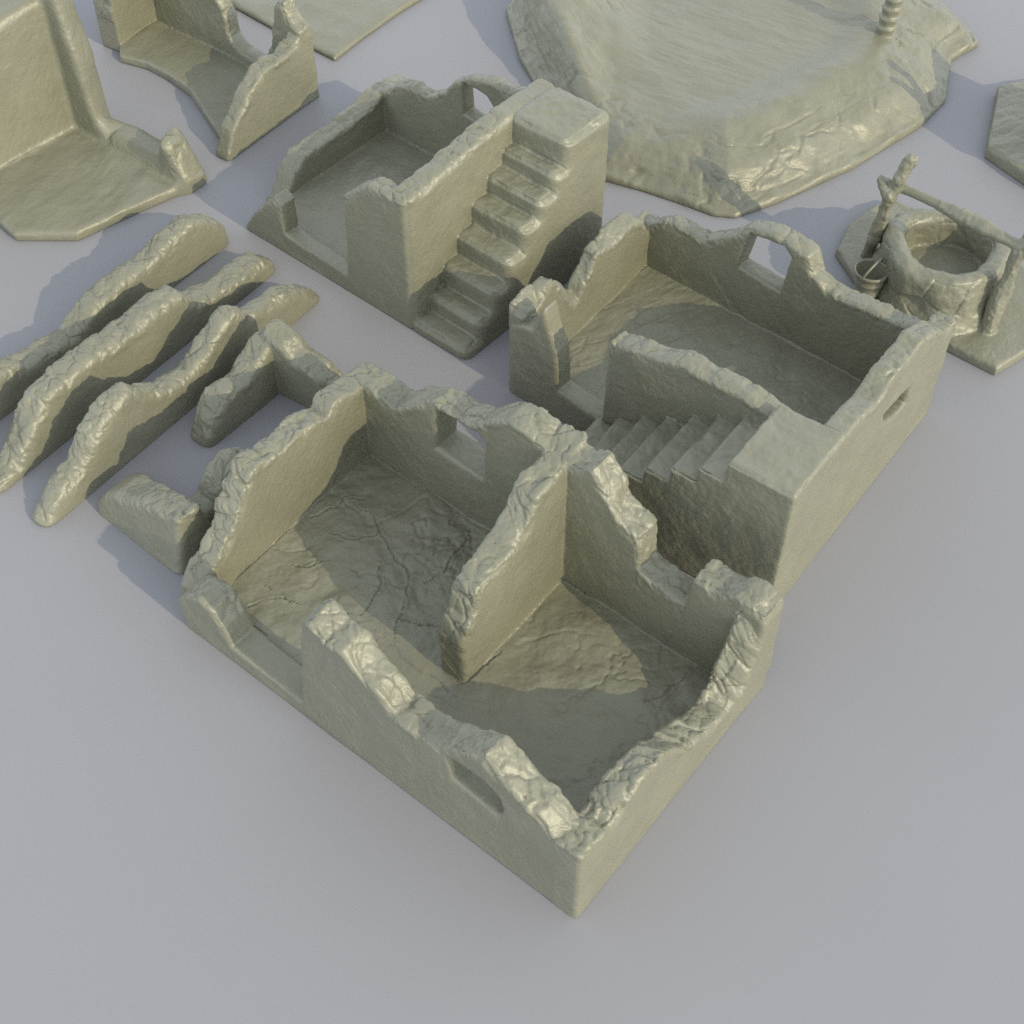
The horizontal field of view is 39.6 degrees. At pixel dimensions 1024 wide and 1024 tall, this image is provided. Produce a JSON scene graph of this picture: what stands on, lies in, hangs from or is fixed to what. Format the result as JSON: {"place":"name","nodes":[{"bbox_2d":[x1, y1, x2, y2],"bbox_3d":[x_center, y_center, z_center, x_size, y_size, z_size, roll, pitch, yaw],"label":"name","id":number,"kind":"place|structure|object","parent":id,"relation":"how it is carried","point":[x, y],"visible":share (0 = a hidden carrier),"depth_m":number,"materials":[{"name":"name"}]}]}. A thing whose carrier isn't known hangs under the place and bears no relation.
{"place":"outdoors","nodes":[
{"label":"outdoors","id":0,"kind":"place"},
{"bbox_2d":[247,74,608,358],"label":"ruined house","id":1,"kind":"structure","parent":0,"point":[452,219],"depth_m":14.33,"materials":[{"name":"beige stone"}]},
{"bbox_2d":[0,0,1023,1023],"bbox_3d":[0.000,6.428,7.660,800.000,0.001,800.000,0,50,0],"label":"ground","id":2,"kind":"structure","parent":0,"point":[195,828],"depth_m":11.31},
{"bbox_2d":[0,0,206,240],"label":"ruined corner","id":3,"kind":"object","parent":2,"relation":"on","point":[77,162],"visible":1,"depth_m":15.95,"materials":[{"name":"beige stone"}]},
{"bbox_2d":[0,213,227,419],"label":"broken wall","id":4,"kind":"structure","parent":2,"relation":"on","point":[176,250],"depth_m":14.44,"materials":[{"name":"beige stone"}]},
{"bbox_2d":[0,252,274,492],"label":"broken wall","id":5,"kind":"structure","parent":2,"relation":"on","point":[143,337],"depth_m":13.70,"materials":[{"name":"beige stone"}]},
{"bbox_2d":[98,447,245,574],"bbox_3d":[-2.976,-0.281,12.848,1.204,0.676,1.226,34,58,25],"label":"broken corner","id":6,"kind":"object","parent":2,"relation":"on","point":[166,525],"visible":0.81,"depth_m":12.58,"materials":[{"name":"beige stone"}]},
{"bbox_2d":[32,284,319,526],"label":"broken wall","id":7,"kind":"structure","parent":2,"relation":"on","point":[120,426],"depth_m":13.44,"materials":[{"name":"beige stone"}]},
{"bbox_2d":[93,0,318,160],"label":"ruined corner","id":8,"kind":"object","parent":2,"relation":"on","point":[224,74],"visible":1,"depth_m":17.29,"materials":[{"name":"beige stone"}]},
{"bbox_2d":[191,319,342,446],"bbox_3d":[-2.273,-1.105,13.486,1.136,0.758,1.331,31,57,23],"label":"broken corner","id":9,"kind":"object","parent":2,"relation":"on","point":[275,358],"visible":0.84,"depth_m":13.57,"materials":[{"name":"beige stone"}]},
{"bbox_2d":[231,0,419,59],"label":"terrain base","id":10,"kind":"object","parent":2,"relation":"on","point":[339,28],"visible":0.73,"depth_m":18.33,"materials":[{"name":"beige plastic"}]},
{"bbox_2d":[179,362,783,917],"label":"ruined house","id":11,"kind":"structure","parent":2,"relation":"on","point":[523,648],"depth_m":11.62,"materials":[{"name":"beige stone"}]},
{"bbox_2d":[509,210,955,597],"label":"ruined house","id":12,"kind":"structure","parent":2,"relation":"on","point":[724,397],"depth_m":13.16,"materials":[{"name":"beige stone"}]},
{"bbox_2d":[506,0,978,217],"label":"sand mound","id":13,"kind":"object","parent":2,"relation":"on","point":[729,108],"visible":0.92,"depth_m":16.77,"materials":[{"name":"beige plastic"}]},
{"bbox_2d":[876,0,903,38],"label":"palm tree","id":14,"kind":"object","parent":13,"relation":"on","point":[889,18],"visible":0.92,"depth_m":17.05,"materials":[{"name":"beige plastic"}]},
{"bbox_2d":[835,152,1023,374],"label":"stone well","id":15,"kind":"object","parent":2,"relation":"on","point":[963,267],"visible":0.88,"depth_m":14.34,"materials":[{"name":"beige stone"}]},
{"bbox_2d":[853,257,887,298],"bbox_3d":[3.678,-2.415,14.609,0.364,0.488,0.364,0,50,0],"label":"bucket","id":16,"kind":"object","parent":15,"relation":"on","point":[867,271],"visible":0.86,"depth_m":14.60,"materials":[{"name":"beige plastic"}]},
{"bbox_2d":[984,80,1023,184],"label":"terrain base","id":17,"kind":"object","parent":2,"relation":"on","point":[1004,151],"visible":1,"depth_m":16.56,"materials":[{"name":"beige plastic"}]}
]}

